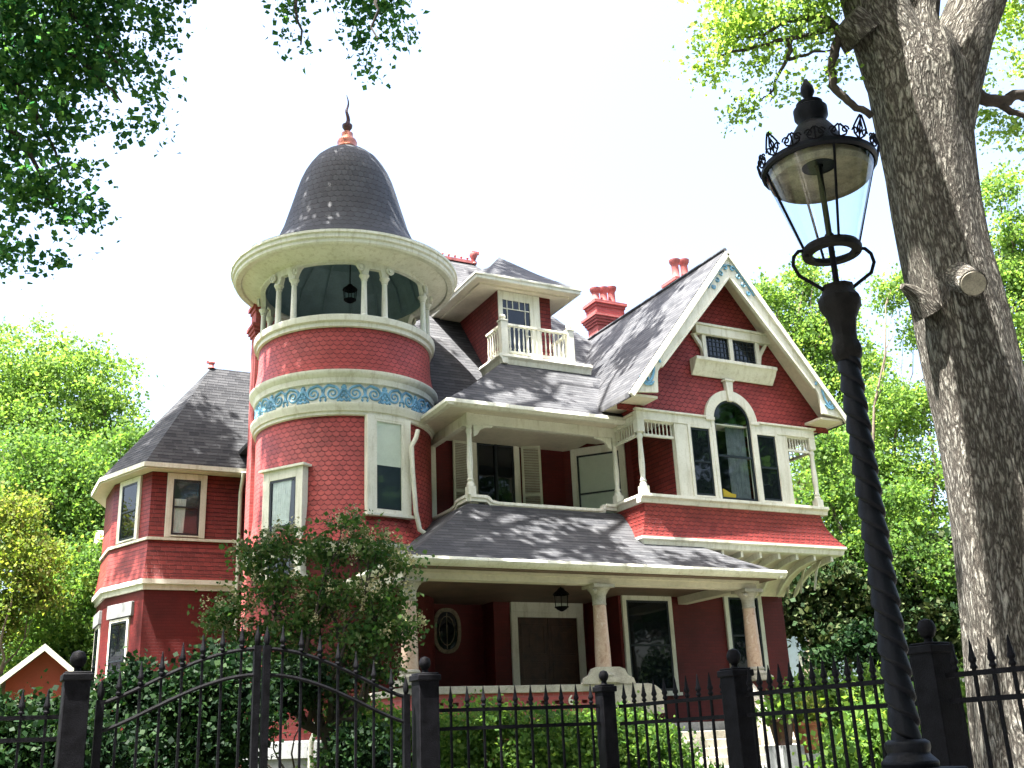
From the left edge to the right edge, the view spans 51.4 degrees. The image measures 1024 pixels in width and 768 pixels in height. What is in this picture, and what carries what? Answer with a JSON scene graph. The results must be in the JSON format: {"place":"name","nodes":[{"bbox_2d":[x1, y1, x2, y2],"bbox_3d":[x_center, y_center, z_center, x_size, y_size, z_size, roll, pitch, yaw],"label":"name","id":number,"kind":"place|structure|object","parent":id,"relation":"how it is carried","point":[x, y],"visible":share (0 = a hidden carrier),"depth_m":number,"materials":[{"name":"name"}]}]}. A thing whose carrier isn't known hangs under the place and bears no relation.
{"place":"outdoors","nodes":[
{"label":"outdoors","id":0,"kind":"place"},
{"bbox_2d":[0,0,1023,681],"label":"sky","id":1,"kind":"structure","parent":0,"point":[555,140],"materials":[{"name":"white"}]},
{"bbox_2d":[409,656,619,767],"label":"iron fence","id":2,"kind":"object","parent":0,"point":[426,727],"visible":1,"depth_m":7.32,"materials":[{"name":"black metal"}]},
{"bbox_2d":[259,625,410,767],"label":"iron gate","id":3,"kind":"structure","parent":2,"relation":"attached to","point":[267,648],"depth_m":6.86,"materials":[{"name":"black metal"}]},
{"bbox_3d":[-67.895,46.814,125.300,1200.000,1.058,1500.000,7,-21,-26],"label":"ground","id":4,"kind":"structure","parent":0,"visible":0},
{"bbox_2d":[0,474,89,675],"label":"ornamental tree","id":5,"kind":"object","parent":4,"relation":"on","point":[35,554],"visible":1,"depth_m":28.91,"materials":[{"name":"green plant"}]},
{"bbox_2d":[0,644,90,704],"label":"red house","id":6,"kind":"structure","parent":4,"relation":"on","point":[31,668],"depth_m":25.18,"materials":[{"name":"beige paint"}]},
{"bbox_2d":[0,650,93,767],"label":"iron fence","id":7,"kind":"object","parent":4,"relation":"on","point":[72,717],"visible":1,"depth_m":6.08,"materials":[{"name":"black metal"}]},
{"bbox_2d":[91,625,261,767],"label":"iron gate","id":8,"kind":"structure","parent":7,"relation":"attached to","point":[255,675],"depth_m":6.47,"materials":[{"name":"black metal"}]},
{"bbox_2d":[0,526,102,676],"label":"dark tree","id":9,"kind":"object","parent":4,"relation":"on","point":[75,631],"visible":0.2,"depth_m":29.94,"materials":[{"name":"green plant"}]},
{"bbox_2d":[0,412,155,673],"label":"tall tree","id":10,"kind":"object","parent":4,"relation":"on","point":[74,475],"visible":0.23,"depth_m":36.19,"materials":[{"name":"green plant"}]},
{"bbox_2d":[0,305,164,572],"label":"tall tree","id":11,"kind":"object","parent":4,"relation":"on","point":[30,382],"visible":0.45,"depth_m":45.71,"materials":[{"name":"green plant"}]},
{"bbox_2d":[0,669,175,767],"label":"shrub","id":12,"kind":"object","parent":4,"relation":"on","point":[29,755],"visible":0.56,"depth_m":9.30,"materials":[{"name":"green plant"}]},
{"bbox_2d":[88,636,305,767],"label":"shrub","id":13,"kind":"object","parent":4,"relation":"on","point":[189,721],"visible":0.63,"depth_m":11.27,"materials":[{"name":"green plant"}]},
{"bbox_2d":[0,0,430,289],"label":"oak tree","id":14,"kind":"object","parent":4,"relation":"on","point":[61,45],"visible":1,"depth_m":15.14,"materials":[{"name":"green plant"}]},
{"bbox_2d":[187,503,438,767],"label":"flowering tree","id":15,"kind":"object","parent":4,"relation":"on","point":[370,634],"visible":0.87,"depth_m":14.23,"materials":[{"name":"green plant"}]},
{"bbox_2d":[229,642,411,767],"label":"shrub","id":16,"kind":"object","parent":4,"relation":"on","point":[346,734],"visible":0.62,"depth_m":13.24,"materials":[{"name":"green plant"}]},
{"bbox_2d":[91,95,846,767],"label":"victorian house","id":17,"kind":"structure","parent":4,"relation":"on","point":[503,445],"depth_m":25.80,"materials":[{"name":"red paint"}]},
{"bbox_2d":[91,624,100,689],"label":"window","id":18,"kind":"structure","parent":17,"relation":"in","point":[97,630],"depth_m":28.26,"materials":[{"name":"beige paint"}]},
{"bbox_2d":[105,617,129,677],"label":"window","id":19,"kind":"structure","parent":17,"relation":"in","point":[118,636],"depth_m":27.09,"materials":[{"name":"beige paint"}]},
{"bbox_2d":[116,475,142,544],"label":"window","id":20,"kind":"structure","parent":17,"relation":"in","point":[128,520],"depth_m":28.17,"materials":[{"name":"beige paint"}]},
{"bbox_2d":[164,473,207,538],"bbox_3d":[-8.593,3.214,28.005,1.020,1.700,0.154,7,-21,-26],"label":"window","id":21,"kind":"structure","parent":17,"relation":"in","point":[185,513],"depth_m":27.96,"materials":[{"name":"glass"}]},
{"bbox_2d":[260,465,307,583],"bbox_3d":[-4.936,3.068,23.187,1.200,2.430,0.430,-12,-21,27],"label":"window","id":22,"kind":"structure","parent":17,"relation":"in","point":[285,491],"depth_m":23.24,"materials":[{"name":"beige paint"}]},
{"bbox_2d":[342,265,357,303],"bbox_3d":[-4.055,-2.813,26.635,0.380,1.720,0.380,7,-21,-26],"label":"hanging lantern","id":23,"kind":"object","parent":17,"relation":"hanging from","point":[350,288],"visible":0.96,"depth_m":26.38,"materials":[{"name":"black metal"}]},
{"bbox_2d":[363,414,414,519],"bbox_3d":[-2.809,1.875,23.782,1.200,2.290,0.420,11,-23,-35],"label":"window","id":24,"kind":"structure","parent":17,"relation":"in","point":[387,440],"depth_m":23.67,"materials":[{"name":"beige paint"}]},
{"bbox_2d":[434,608,460,653],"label":"oval window","id":25,"kind":"structure","parent":17,"relation":"in","point":[447,633],"depth_m":25.20,"materials":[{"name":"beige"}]},
{"bbox_2d":[472,442,521,503],"bbox_3d":[-0.405,2.748,26.599,1.360,2.950,0.170,7,-21,-26],"label":"balcony door","id":26,"kind":"structure","parent":17,"relation":"in","point":[496,468],"depth_m":26.75,"materials":[{"name":"beige paint"}]},
{"bbox_2d":[510,602,586,684],"bbox_3d":[0.907,6.734,25.445,2.000,2.955,0.078,7,-21,-26],"label":"front door","id":27,"kind":"structure","parent":17,"relation":"in","point":[548,643],"depth_m":25.58,"materials":[{"name":"beige paint"}]},
{"bbox_2d":[553,587,569,611],"bbox_3d":[1.082,4.724,23.336,0.380,0.532,0.380,7,-21,-26],"label":"hanging lantern","id":28,"kind":"object","parent":17,"relation":"hanging from","point":[560,591],"visible":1,"depth_m":23.24,"materials":[{"name":"black metal"}]},
{"bbox_2d":[570,444,627,512],"bbox_3d":[2.250,2.719,27.172,1.530,2.350,0.230,-10,-20,20],"label":"porch window","id":29,"kind":"structure","parent":17,"relation":"in","point":[593,485],"depth_m":27.31,"materials":[{"name":"beige glass"}]},
{"bbox_2d":[621,595,682,695],"bbox_3d":[3.264,6.184,25.154,1.500,2.310,0.220,7,-21,-26],"label":"parlour window","id":30,"kind":"structure","parent":17,"relation":"in","point":[648,625],"depth_m":25.17,"materials":[{"name":"beige paint"}]},
{"bbox_2d":[687,424,718,497],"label":"window","id":31,"kind":"structure","parent":17,"relation":"in","point":[700,438],"depth_m":25.62,"materials":[{"name":"beige paint"}]},
{"bbox_2d":[690,322,776,385],"bbox_3d":[5.622,-0.775,27.023,2.590,1.380,0.330,7,-21,-26],"label":"attic window","id":32,"kind":"structure","parent":17,"relation":"in","point":[726,352],"depth_m":26.99,"materials":[{"name":"beige paint"}]},
{"bbox_2d":[704,378,762,501],"bbox_3d":[5.376,1.437,26.454,1.660,3.090,0.670,7,-21,-26],"label":"arched window","id":33,"kind":"structure","parent":17,"relation":"in","point":[731,458],"depth_m":26.45,"materials":[{"name":"beige paint"}]},
{"bbox_2d":[723,595,772,676],"bbox_3d":[5.837,6.273,26.512,1.260,2.100,0.220,7,-21,-26],"label":"side window","id":34,"kind":"structure","parent":17,"relation":"in","point":[733,611],"depth_m":26.50,"materials":[{"name":"beige paint"}]},
{"bbox_2d":[754,432,785,503],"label":"window","id":35,"kind":"structure","parent":17,"relation":"in","point":[767,447],"depth_m":26.53,"materials":[{"name":"glass"}]},
{"bbox_2d":[294,689,715,767],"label":"hedge","id":36,"kind":"object","parent":4,"relation":"on","point":[493,747],"visible":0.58,"depth_m":14.40,"materials":[{"name":"green plant"}]},
{"bbox_2d":[617,701,695,760],"bbox_3d":[1.823,5.445,15.404,1.538,1.742,1.467,-12,-21,27],"label":"shrub","id":37,"kind":"object","parent":4,"relation":"on","point":[648,714],"visible":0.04,"depth_m":15.44,"materials":[{"name":"green plant"}]},
{"bbox_2d":[695,760,765,767],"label":"ground cover","id":38,"kind":"object","parent":4,"relation":"on","point":[721,766],"visible":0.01,"depth_m":19.20,"materials":[{"name":"green plant"}]},
{"bbox_2d":[755,686,815,767],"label":"planter","id":39,"kind":"object","parent":4,"relation":"on","point":[781,736],"visible":0.59,"depth_m":16.91,"materials":[{"name":"green plant"}]},
{"bbox_2d":[785,691,834,767],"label":"planter","id":40,"kind":"object","parent":4,"relation":"on","point":[812,716],"visible":0.36,"depth_m":17.16,"materials":[{"name":"ceramic"}]},
{"bbox_2d":[787,636,857,721],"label":"pale blue house","id":41,"kind":"structure","parent":4,"relation":"on","point":[793,650],"depth_m":45.69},
{"bbox_2d":[799,654,804,673],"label":"window","id":42,"kind":"structure","parent":41,"relation":"in","point":[802,658],"depth_m":45.64,"materials":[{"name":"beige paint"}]},
{"bbox_2d":[750,251,917,672],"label":"tall tree","id":43,"kind":"object","parent":4,"relation":"on","point":[802,332],"visible":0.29,"depth_m":48.30,"materials":[{"name":"green plant"}]},
{"bbox_2d":[771,653,913,762],"bbox_3d":[5.897,5.751,18.131,1.977,2.229,2.934,36,-42,-61],"label":"shrub","id":44,"kind":"object","parent":4,"relation":"on","point":[833,696],"visible":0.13,"depth_m":17.98,"materials":[{"name":"green plant"}]},
{"bbox_2d":[782,543,920,678],"bbox_3d":[10.424,8.274,32.996,5.184,6.559,3.662,-6,-19,11],"label":"magnolia tree","id":45,"kind":"object","parent":4,"relation":"on","point":[811,615],"visible":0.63,"depth_m":32.67,"materials":[{"name":"green plant"}]},
{"bbox_2d":[796,613,908,679],"bbox_3d":[7.567,6.679,22.941,2.672,3.334,1.727,-6,-19,9],"label":"young tree","id":46,"kind":"object","parent":4,"relation":"on","point":[860,640],"visible":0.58,"depth_m":23.03,"materials":[{"name":"green plant"}]},
{"bbox_2d":[792,425,956,670],"bbox_3d":[12.021,6.239,33.884,6.005,10.957,5.108,7,-21,-26],"label":"tall tree","id":47,"kind":"object","parent":4,"relation":"on","point":[907,498],"visible":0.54,"depth_m":33.78,"materials":[{"name":"green plant"}]},
{"bbox_2d":[792,685,969,767],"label":"shrub","id":48,"kind":"object","parent":4,"relation":"on","point":[863,741],"visible":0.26,"depth_m":8.89,"materials":[{"name":"green plant"}]},
{"bbox_2d":[814,262,950,544],"bbox_3d":[13.872,3.921,38.488,5.932,18.112,5.747,-19,-24,39],"label":"tall tree","id":49,"kind":"object","parent":4,"relation":"on","point":[907,415],"visible":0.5,"depth_m":38.70,"materials":[{"name":"green plant"}]},
{"bbox_2d":[852,524,963,668],"bbox_3d":[12.899,7.865,32.882,5.053,7.075,3.429,-5,-19,6],"label":"magnolia tree","id":50,"kind":"object","parent":4,"relation":"on","point":[944,618],"visible":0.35,"depth_m":32.51,"materials":[{"name":"green plant"}]},
{"bbox_2d":[850,652,968,739],"bbox_3d":[5.510,4.883,13.978,2.281,2.604,1.655,-3,-19,1],"label":"shrub","id":51,"kind":"object","parent":4,"relation":"on","point":[962,685],"visible":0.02,"depth_m":14.09,"materials":[{"name":"green plant"}]},
{"bbox_2d":[979,159,1023,362],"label":"tall tree","id":52,"kind":"object","parent":4,"relation":"on","point":[1011,269],"visible":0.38,"depth_m":35.89,"materials":[{"name":"green plant"}]},
{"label":"pavement","id":53,"kind":"structure","parent":0,"visible":0},
{"bbox_2d":[619,648,761,767],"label":"iron fence","id":54,"kind":"object","parent":53,"relation":"on","point":[740,743],"visible":1,"depth_m":6.68,"materials":[{"name":"black metal"}]},
{"bbox_2d":[662,0,1023,767],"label":"street tree","id":55,"kind":"object","parent":53,"relation":"on","point":[924,68],"visible":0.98,"depth_m":8.57,"materials":[{"name":"green plant"}]},
{"bbox_2d":[744,619,969,767],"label":"iron fence","id":56,"kind":"object","parent":53,"relation":"on","point":[941,725],"visible":0.89,"depth_m":5.58,"materials":[{"name":"black metal"}]},
{"bbox_2d":[757,79,967,767],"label":"street lamp","id":57,"kind":"object","parent":53,"relation":"on","point":[821,159],"visible":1,"depth_m":4.45,"materials":[{"name":"black metal"}]},
{"bbox_2d":[945,634,1023,767],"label":"iron fence","id":58,"kind":"object","parent":53,"relation":"on","point":[994,671],"visible":1,"depth_m":4.99,"materials":[{"name":"black metal"}]}
]}

